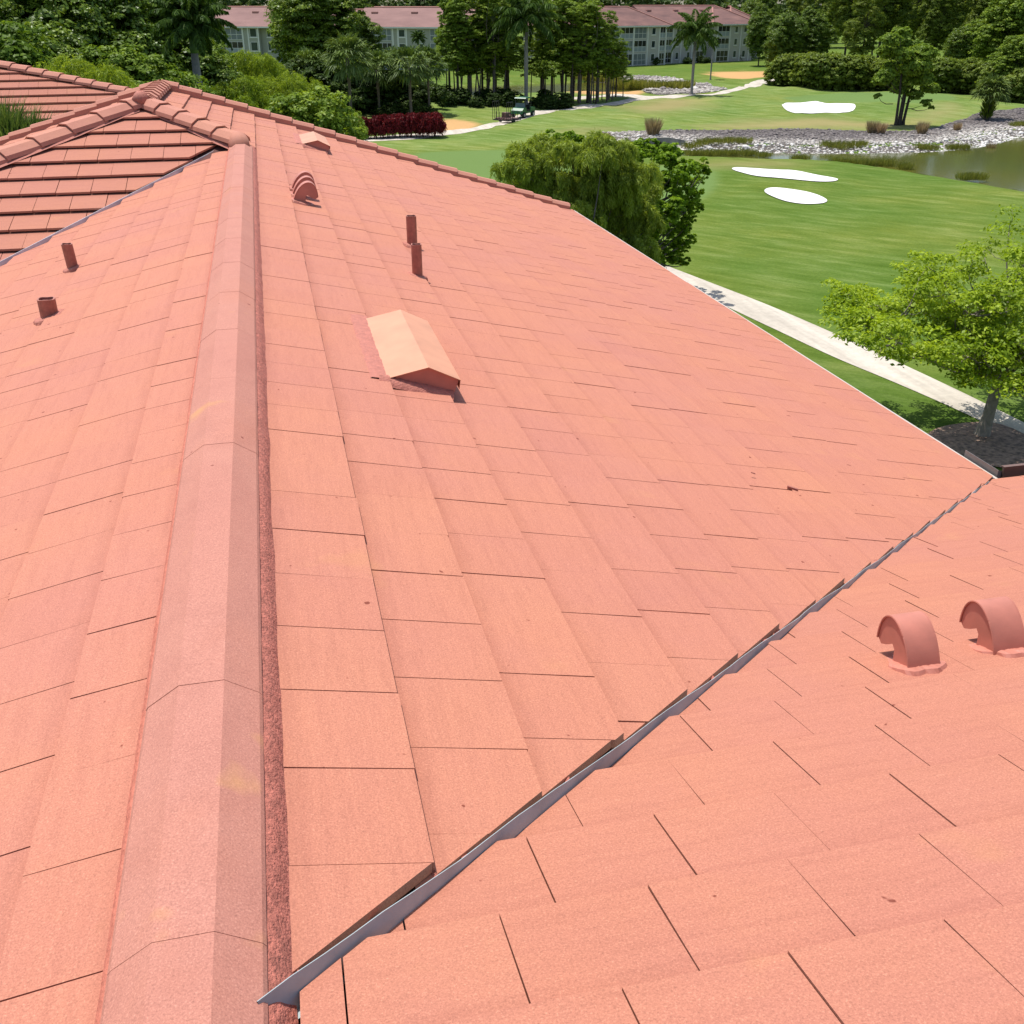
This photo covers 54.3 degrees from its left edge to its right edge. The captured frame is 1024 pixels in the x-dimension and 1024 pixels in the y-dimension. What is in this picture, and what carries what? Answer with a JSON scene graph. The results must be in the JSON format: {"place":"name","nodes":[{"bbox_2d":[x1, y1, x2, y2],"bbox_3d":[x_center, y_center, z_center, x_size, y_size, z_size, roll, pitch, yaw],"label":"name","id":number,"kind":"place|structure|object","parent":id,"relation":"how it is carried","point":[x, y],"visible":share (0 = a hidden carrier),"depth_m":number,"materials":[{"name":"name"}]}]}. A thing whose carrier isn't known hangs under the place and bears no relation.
{"place":"outdoors","nodes":[
{"label":"outdoors","id":0,"kind":"place"},
{"bbox_2d":[0,60,131,121],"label":"neighbour building","id":1,"kind":"structure","parent":0,"point":[69,93],"depth_m":21.47,"materials":[{"name":"tile"}]},
{"bbox_2d":[211,6,480,70],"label":"apartment building","id":2,"kind":"structure","parent":0,"point":[398,23],"depth_m":216.06,"materials":[{"name":"grey paint"}]},
{"bbox_2d":[0,79,1023,1023],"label":"apartment block","id":3,"kind":"structure","parent":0,"point":[432,593],"depth_m":3.36,"materials":[{"name":"tile"}]},
{"bbox_2d":[440,82,642,96],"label":"water","id":4,"kind":"structure","parent":0,"point":[520,88],"depth_m":177.39,"materials":[{"name":"green liquid"}]},
{"bbox_2d":[364,79,773,140],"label":"path","id":5,"kind":"structure","parent":0,"point":[756,83],"depth_m":129.32,"materials":[{"name":"concrete"}]},
{"bbox_2d":[492,101,520,122],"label":"cage trailer","id":6,"kind":"object","parent":5,"relation":"on","point":[506,115],"visible":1,"depth_m":119.35,"materials":[{"name":"black metal"}]},
{"bbox_2d":[511,96,534,117],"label":"utility cart","id":7,"kind":"object","parent":5,"relation":"on","point":[522,109],"visible":0.88,"depth_m":124.44,"materials":[{"name":"green paint"}]},
{"bbox_2d":[348,11,1023,470],"bbox_3d":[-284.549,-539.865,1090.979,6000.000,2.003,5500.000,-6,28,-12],"label":"ground","id":8,"kind":"structure","parent":0,"point":[864,225],"depth_m":71.27,"materials":[{"name":"green plant"}]},
{"bbox_2d":[0,0,50,36],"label":"broadleaf tree","id":9,"kind":"object","parent":8,"relation":"on","point":[3,6],"visible":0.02,"depth_m":62.57,"materials":[{"name":"green plant"}]},
{"bbox_2d":[0,91,60,136],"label":"palm","id":10,"kind":"object","parent":8,"relation":"on","point":[10,121],"visible":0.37,"depth_m":17.63,"materials":[{"name":"green plant"}]},
{"bbox_2d":[0,20,65,81],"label":"broadleaf tree","id":11,"kind":"object","parent":8,"relation":"on","point":[14,47],"visible":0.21,"depth_m":50.74,"materials":[{"name":"green plant"}]},
{"bbox_2d":[0,0,108,45],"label":"broadleaf tree","id":12,"kind":"object","parent":8,"relation":"on","point":[43,13],"visible":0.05,"depth_m":63.24,"materials":[{"name":"green plant"}]},
{"bbox_2d":[24,20,99,71],"bbox_3d":[-26.645,-21.953,58.122,9.280,11.952,11.108,-10,29,-19],"label":"broadleaf tree","id":13,"kind":"object","parent":8,"relation":"on","point":[69,39],"visible":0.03,"depth_m":55.71,"materials":[{"name":"green plant"}]},
{"bbox_2d":[19,54,138,120],"bbox_3d":[-21.359,-17.901,51.685,8.119,10.822,7.974,17,32,31],"label":"bottlebrush tree","id":14,"kind":"object","parent":8,"relation":"on","point":[119,76],"visible":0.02,"depth_m":49.92,"materials":[{"name":"green plant"}]},
{"bbox_2d":[5,0,180,70],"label":"broadleaf tree","id":15,"kind":"object","parent":8,"relation":"on","point":[132,30],"visible":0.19,"depth_m":66.07,"materials":[{"name":"green plant"}]},
{"bbox_2d":[68,43,219,94],"bbox_3d":[-20.953,-21.155,57.835,9.548,10.911,9.974,-7,28,-14],"label":"broadleaf tree","id":16,"kind":"object","parent":8,"relation":"on","point":[129,59],"visible":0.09,"depth_m":54.34,"materials":[{"name":"green plant"}]},
{"bbox_2d":[80,0,216,75],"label":"broadleaf tree","id":17,"kind":"object","parent":8,"relation":"on","point":[154,19],"visible":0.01,"depth_m":69.40,"materials":[{"name":"green plant"}]},
{"bbox_2d":[147,0,239,84],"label":"royal palm","id":18,"kind":"object","parent":8,"relation":"on","point":[196,23],"visible":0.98,"depth_m":59.86,"materials":[{"name":"green plant"}]},
{"bbox_2d":[154,31,250,96],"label":"broadleaf tree","id":19,"kind":"object","parent":8,"relation":"on","point":[212,67],"visible":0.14,"depth_m":72.12,"materials":[{"name":"green plant"}]},
{"bbox_2d":[209,75,273,108],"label":"bush","id":20,"kind":"object","parent":8,"relation":"on","point":[254,96],"visible":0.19,"depth_m":72.37,"materials":[{"name":"green plant"}]},
{"bbox_2d":[227,49,286,85],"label":"bottlebrush tree","id":21,"kind":"object","parent":8,"relation":"on","point":[262,64],"visible":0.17,"depth_m":85.53,"materials":[{"name":"green plant"}]},
{"bbox_2d":[255,70,337,111],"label":"bottlebrush tree","id":22,"kind":"object","parent":8,"relation":"on","point":[282,83],"visible":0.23,"depth_m":75.32,"materials":[{"name":"green plant"}]},
{"bbox_2d":[292,45,325,77],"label":"fan palm","id":23,"kind":"object","parent":8,"relation":"on","point":[307,55],"visible":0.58,"depth_m":124.69,"materials":[{"name":"green plant"}]},
{"bbox_2d":[282,58,343,108],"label":"undergrowth bush","id":24,"kind":"object","parent":8,"relation":"on","point":[317,71],"visible":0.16,"depth_m":123.32,"materials":[{"name":"green plant"}]},
{"bbox_2d":[264,84,368,139],"bbox_3d":[-11.114,-17.713,52.861,7.525,9.180,6.778,-23,35,-38],"label":"broadleaf tree","id":25,"kind":"object","parent":8,"relation":"on","point":[302,105],"visible":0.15,"depth_m":50.46,"materials":[{"name":"green plant"}]},
{"bbox_2d":[263,0,373,64],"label":"broadleaf tree","id":26,"kind":"object","parent":8,"relation":"on","point":[311,15],"visible":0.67,"depth_m":145.62,"materials":[{"name":"green plant"}]},
{"bbox_2d":[315,66,376,114],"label":"undergrowth bush","id":27,"kind":"object","parent":8,"relation":"on","point":[358,98],"visible":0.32,"depth_m":124.50,"materials":[{"name":"green plant"}]},
{"bbox_2d":[320,29,373,115],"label":"fan palm","id":28,"kind":"object","parent":8,"relation":"on","point":[347,42],"visible":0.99,"depth_m":116.56,"materials":[{"name":"green plant"}]},
{"bbox_2d":[338,14,386,65],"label":"broadleaf tree","id":29,"kind":"object","parent":8,"relation":"on","point":[367,33],"visible":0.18,"depth_m":156.63,"materials":[{"name":"green plant"}]},
{"bbox_2d":[339,60,400,112],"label":"undergrowth bush","id":30,"kind":"object","parent":8,"relation":"on","point":[366,109],"visible":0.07,"depth_m":127.50,"materials":[{"name":"green plant"}]},
{"bbox_2d":[356,49,395,109],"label":"fan palm","id":31,"kind":"object","parent":8,"relation":"on","point":[379,56],"visible":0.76,"depth_m":123.09,"materials":[{"name":"green plant"}]},
{"bbox_2d":[366,115,386,138],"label":"red shrub","id":32,"kind":"object","parent":8,"relation":"on","point":[374,124],"visible":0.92,"depth_m":104.19,"materials":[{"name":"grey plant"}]},
{"bbox_2d":[357,77,404,112],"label":"undergrowth bush","id":33,"kind":"object","parent":8,"relation":"on","point":[390,93],"visible":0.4,"depth_m":127.38,"materials":[{"name":"green plant"}]},
{"bbox_2d":[376,114,396,137],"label":"red shrub","id":34,"kind":"object","parent":8,"relation":"on","point":[385,120],"visible":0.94,"depth_m":104.30,"materials":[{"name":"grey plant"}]},
{"bbox_2d":[387,113,409,136],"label":"red shrub","id":35,"kind":"object","parent":8,"relation":"on","point":[398,119],"visible":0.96,"depth_m":104.30,"materials":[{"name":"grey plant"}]},
{"bbox_2d":[386,44,431,112],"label":"fan palm","id":36,"kind":"object","parent":8,"relation":"on","point":[417,74],"visible":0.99,"depth_m":120.67,"materials":[{"name":"green plant"}]},
{"bbox_2d":[398,112,424,136],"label":"red shrub","id":37,"kind":"object","parent":8,"relation":"on","point":[410,118],"visible":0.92,"depth_m":104.44,"materials":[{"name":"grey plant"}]},
{"bbox_2d":[411,112,433,136],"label":"red shrub","id":38,"kind":"object","parent":8,"relation":"on","point":[422,119],"visible":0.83,"depth_m":104.49,"materials":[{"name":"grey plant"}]},
{"bbox_2d":[405,80,448,107],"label":"undergrowth bush","id":39,"kind":"object","parent":8,"relation":"on","point":[420,94],"visible":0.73,"depth_m":131.36,"materials":[{"name":"green plant"}]},
{"bbox_2d":[407,44,447,106],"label":"fan palm","id":40,"kind":"object","parent":8,"relation":"on","point":[432,53],"visible":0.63,"depth_m":125.18,"materials":[{"name":"green plant"}]},
{"bbox_2d":[423,111,447,136],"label":"red shrub","id":41,"kind":"object","parent":8,"relation":"on","point":[437,123],"visible":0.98,"depth_m":104.60,"materials":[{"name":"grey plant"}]},
{"bbox_2d":[429,0,477,90],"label":"cypress tree","id":42,"kind":"object","parent":8,"relation":"on","point":[442,18],"visible":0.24,"depth_m":139.59,"materials":[{"name":"green plant"}]},
{"bbox_2d":[432,0,479,103],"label":"cypress tree","id":43,"kind":"object","parent":8,"relation":"on","point":[455,55],"visible":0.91,"depth_m":136.52,"materials":[{"name":"green plant"}]},
{"bbox_2d":[433,0,498,99],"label":"cypress tree","id":44,"kind":"object","parent":8,"relation":"on","point":[473,36],"visible":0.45,"depth_m":138.93,"materials":[{"name":"green plant"}]},
{"bbox_2d":[463,0,519,92],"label":"cypress tree","id":45,"kind":"object","parent":8,"relation":"on","point":[489,7],"visible":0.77,"depth_m":138.45,"materials":[{"name":"green plant"}]},
{"bbox_2d":[482,1,536,88],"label":"cypress tree","id":46,"kind":"object","parent":8,"relation":"on","point":[517,60],"visible":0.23,"depth_m":141.38,"materials":[{"name":"green plant"}]},
{"bbox_2d":[501,90,526,107],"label":"undergrowth bush","id":47,"kind":"object","parent":8,"relation":"on","point":[509,96],"visible":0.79,"depth_m":135.58,"materials":[{"name":"green plant"}]},
{"bbox_2d":[487,0,566,103],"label":"royal palm","id":48,"kind":"object","parent":8,"relation":"on","point":[518,16],"visible":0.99,"depth_m":132.66,"materials":[{"name":"green plant"}]},
{"bbox_2d":[524,10,557,99],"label":"cypress tree","id":49,"kind":"object","parent":8,"relation":"on","point":[540,37],"visible":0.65,"depth_m":140.00,"materials":[{"name":"green plant"}]},
{"bbox_2d":[534,0,589,103],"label":"cypress tree","id":50,"kind":"object","parent":8,"relation":"on","point":[562,46],"visible":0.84,"depth_m":138.98,"materials":[{"name":"green plant"}]},
{"bbox_2d":[555,91,574,108],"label":"undergrowth bush","id":51,"kind":"object","parent":8,"relation":"on","point":[562,100],"visible":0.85,"depth_m":137.31,"materials":[{"name":"green plant"}]},
{"bbox_2d":[489,129,666,264],"bbox_3d":[2.810,-12.126,42.796,8.384,8.479,5.844,-6,28,-12],"label":"weeping tree","id":52,"kind":"object","parent":8,"relation":"on","point":[612,185],"visible":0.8,"depth_m":40.53,"materials":[{"name":"green plant"}]},
{"bbox_2d":[557,0,604,103],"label":"cypress tree","id":53,"kind":"object","parent":8,"relation":"on","point":[580,62],"visible":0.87,"depth_m":139.06,"materials":[{"name":"green plant"}]},
{"bbox_2d":[567,0,611,103],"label":"cypress tree","id":54,"kind":"object","parent":8,"relation":"on","point":[600,60],"visible":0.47,"depth_m":141.25,"materials":[{"name":"green plant"}]},
{"bbox_2d":[589,10,619,102],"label":"cypress tree","id":55,"kind":"object","parent":8,"relation":"on","point":[607,40],"visible":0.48,"depth_m":143.02,"materials":[{"name":"green plant"}]},
{"bbox_2d":[599,23,631,99],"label":"cypress tree","id":56,"kind":"object","parent":8,"relation":"on","point":[616,68],"visible":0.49,"depth_m":145.82,"materials":[{"name":"green plant"}]},
{"bbox_2d":[211,0,1023,41],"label":"forest","id":57,"kind":"object","parent":8,"relation":"on","point":[783,7],"visible":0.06,"depth_m":310.98,"materials":[{"name":"green plant"}]},
{"bbox_2d":[606,37,635,96],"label":"cypress tree","id":58,"kind":"object","parent":8,"relation":"on","point":[623,70],"visible":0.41,"depth_m":148.19,"materials":[{"name":"green plant"}]},
{"bbox_2d":[545,128,711,268],"bbox_3d":[5.276,-13.733,46.391,7.777,8.088,5.572,1,27,2],"label":"broadleaf tree","id":59,"kind":"object","parent":8,"relation":"on","point":[677,173],"visible":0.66,"depth_m":45.43,"materials":[{"name":"green plant"}]},
{"bbox_2d":[568,73,696,89],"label":"reeds","id":60,"kind":"object","parent":8,"relation":"on","point":[637,84],"visible":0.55,"depth_m":171.45,"materials":[{"name":"green plant"}]},
{"bbox_2d":[523,5,756,68],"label":"apartment building","id":61,"kind":"structure","parent":8,"relation":"on","point":[648,35],"depth_m":237.09,"materials":[{"name":"grey paint"}]},
{"bbox_2d":[666,6,722,94],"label":"royal palm","id":62,"kind":"object","parent":8,"relation":"on","point":[690,32],"visible":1,"depth_m":149.98,"materials":[{"name":"green plant"}]},
{"bbox_2d":[744,3,775,65],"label":"broadleaf tree","id":63,"kind":"object","parent":8,"relation":"on","point":[759,21],"visible":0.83,"depth_m":224.57,"materials":[{"name":"green plant"}]},
{"bbox_2d":[740,0,781,18],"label":"broadleaf tree","id":64,"kind":"object","parent":8,"relation":"on","point":[751,4],"visible":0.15,"depth_m":258.79,"materials":[{"name":"green plant"}]},
{"bbox_2d":[761,10,808,67],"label":"broadleaf tree","id":65,"kind":"object","parent":8,"relation":"on","point":[785,33],"visible":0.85,"depth_m":199.87,"materials":[{"name":"green plant"}]},
{"bbox_2d":[732,167,837,180],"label":"sand bunker","id":66,"kind":"object","parent":8,"relation":"on","point":[791,174],"visible":1,"depth_m":82.56},
{"bbox_2d":[768,52,808,86],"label":"shrub","id":67,"kind":"object","parent":8,"relation":"on","point":[776,75],"visible":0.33,"depth_m":170.87,"materials":[{"name":"green plant"}]},
{"bbox_2d":[764,187,826,203],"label":"sand bunker","id":68,"kind":"object","parent":8,"relation":"on","point":[795,196],"visible":1,"depth_m":73.42},
{"bbox_2d":[781,0,816,16],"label":"pine tree","id":69,"kind":"object","parent":8,"relation":"on","point":[794,5],"visible":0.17,"depth_m":238.14,"materials":[{"name":"green plant"}]},
{"bbox_2d":[780,52,822,86],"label":"shrub","id":70,"kind":"object","parent":8,"relation":"on","point":[798,58],"visible":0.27,"depth_m":168.89,"materials":[{"name":"green plant"}]},
{"bbox_2d":[585,107,1023,153],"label":"rocks","id":71,"kind":"object","parent":8,"relation":"on","point":[991,125],"visible":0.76,"depth_m":107.08,"materials":[{"name":"grey stone"}]},
{"bbox_2d":[644,117,663,134],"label":"grass tuft","id":72,"kind":"object","parent":71,"relation":"on","point":[652,127],"visible":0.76,"depth_m":106.94,"materials":[{"name":"beige plant"}]},
{"bbox_2d":[970,73,1014,120],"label":"fan palm","id":73,"kind":"object","parent":71,"relation":"on","point":[996,86],"visible":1,"depth_m":120.76,"materials":[{"name":"green plant"}]},
{"bbox_2d":[793,5,839,54],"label":"broadleaf tree","id":74,"kind":"object","parent":8,"relation":"on","point":[816,19],"visible":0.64,"depth_m":203.65,"materials":[{"name":"green plant"}]},
{"bbox_2d":[782,101,855,113],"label":"sand bunker","id":75,"kind":"object","parent":8,"relation":"on","point":[812,107],"visible":0.91,"depth_m":133.72},
{"bbox_2d":[794,51,849,90],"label":"shrub","id":76,"kind":"object","parent":8,"relation":"on","point":[814,69],"visible":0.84,"depth_m":163.46,"materials":[{"name":"green plant"}]},
{"bbox_2d":[821,54,870,90],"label":"shrub","id":77,"kind":"object","parent":8,"relation":"on","point":[860,69],"visible":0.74,"depth_m":162.96,"materials":[{"name":"green plant"}]},
{"bbox_2d":[826,0,873,54],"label":"pine tree","id":78,"kind":"object","parent":8,"relation":"on","point":[845,12],"visible":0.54,"depth_m":222.18,"materials":[{"name":"green plant"}]},
{"bbox_2d":[839,54,878,90],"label":"shrub","id":79,"kind":"object","parent":8,"relation":"on","point":[870,72],"visible":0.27,"depth_m":165.02,"materials":[{"name":"green plant"}]},
{"bbox_2d":[841,0,889,55],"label":"pine tree","id":80,"kind":"object","parent":8,"relation":"on","point":[877,16],"visible":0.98,"depth_m":187.00,"materials":[{"name":"green plant"}]},
{"bbox_2d":[861,59,902,90],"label":"shrub","id":81,"kind":"object","parent":8,"relation":"on","point":[876,67],"visible":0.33,"depth_m":163.77,"materials":[{"name":"green plant"}]},
{"bbox_2d":[852,0,918,57],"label":"pine tree","id":82,"kind":"object","parent":8,"relation":"on","point":[890,10],"visible":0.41,"depth_m":197.51,"materials":[{"name":"green plant"}]},
{"bbox_2d":[871,26,940,125],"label":"cypress clump","id":83,"kind":"object","parent":8,"relation":"on","point":[913,54],"visible":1,"depth_m":112.45,"materials":[{"name":"green plant"}]},
{"bbox_2d":[892,0,931,39],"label":"pine tree","id":84,"kind":"object","parent":8,"relation":"on","point":[919,23],"visible":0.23,"depth_m":214.94,"materials":[{"name":"green plant"}]},
{"bbox_2d":[915,0,963,53],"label":"pine tree","id":85,"kind":"object","parent":8,"relation":"on","point":[936,30],"visible":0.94,"depth_m":190.72,"materials":[{"name":"green plant"}]},
{"bbox_2d":[918,56,969,93],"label":"shrub","id":86,"kind":"object","parent":8,"relation":"on","point":[942,71],"visible":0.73,"depth_m":154.83,"materials":[{"name":"green plant"}]},
{"bbox_2d":[930,0,974,37],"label":"pine tree","id":87,"kind":"object","parent":8,"relation":"on","point":[963,3],"visible":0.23,"depth_m":205.45,"materials":[{"name":"green plant"}]},
{"bbox_2d":[942,24,979,59],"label":"broadleaf tree","id":88,"kind":"object","parent":8,"relation":"on","point":[956,43],"visible":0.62,"depth_m":181.82,"materials":[{"name":"green plant"}]},
{"bbox_2d":[952,60,986,94],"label":"shrub","id":89,"kind":"object","parent":8,"relation":"on","point":[966,87],"visible":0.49,"depth_m":154.27,"materials":[{"name":"green plant"}]},
{"bbox_2d":[928,422,1023,466],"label":"mulch bed","id":90,"kind":"object","parent":8,"relation":"on","point":[1001,445],"visible":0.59,"depth_m":31.89,"materials":[{"name":"black soil"}]},
{"bbox_2d":[816,204,1023,436],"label":"broadleaf tree","id":91,"kind":"object","parent":90,"relation":"on","point":[989,339],"visible":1,"depth_m":30.19,"materials":[{"name":"green plant"}]},
{"bbox_2d":[962,0,1001,41],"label":"pine tree","id":92,"kind":"object","parent":8,"relation":"on","point":[977,10],"visible":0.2,"depth_m":192.27,"materials":[{"name":"green plant"}]},
{"bbox_2d":[964,0,1023,60],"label":"broadleaf tree","id":93,"kind":"object","parent":8,"relation":"on","point":[998,27],"visible":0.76,"depth_m":163.78,"materials":[{"name":"green plant"}]},
{"bbox_2d":[974,63,1023,100],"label":"shrub","id":94,"kind":"object","parent":8,"relation":"on","point":[989,70],"visible":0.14,"depth_m":145.00,"materials":[{"name":"green plant"}]},
{"bbox_2d":[986,34,1023,75],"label":"broadleaf tree","id":95,"kind":"object","parent":8,"relation":"on","point":[1014,55],"visible":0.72,"depth_m":143.71,"materials":[{"name":"green plant"}]},
{"bbox_2d":[997,65,1023,102],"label":"shrub","id":96,"kind":"object","parent":8,"relation":"on","point":[1016,80],"visible":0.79,"depth_m":141.39,"materials":[{"name":"green plant"}]},
{"bbox_2d":[650,137,1023,191],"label":"water","id":97,"kind":"structure","parent":0,"point":[1002,164],"depth_m":94.04,"materials":[{"name":"green liquid"}]},
{"bbox_2d":[677,120,1023,180],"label":"reeds","id":98,"kind":"object","parent":97,"relation":"on","point":[884,162],"visible":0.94,"depth_m":96.78,"materials":[{"name":"green plant"}]},
{"bbox_2d":[665,266,1023,432],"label":"path","id":99,"kind":"structure","parent":0,"point":[806,332],"depth_m":40.34,"materials":[{"name":"concrete"}]},
{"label":"rock bed","id":100,"kind":"structure","parent":0,"visible":0},
{"bbox_2d":[601,75,726,94],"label":"rocks","id":101,"kind":"object","parent":100,"relation":"on","point":[700,87],"visible":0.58,"depth_m":165.17,"materials":[{"name":"grey stone"}]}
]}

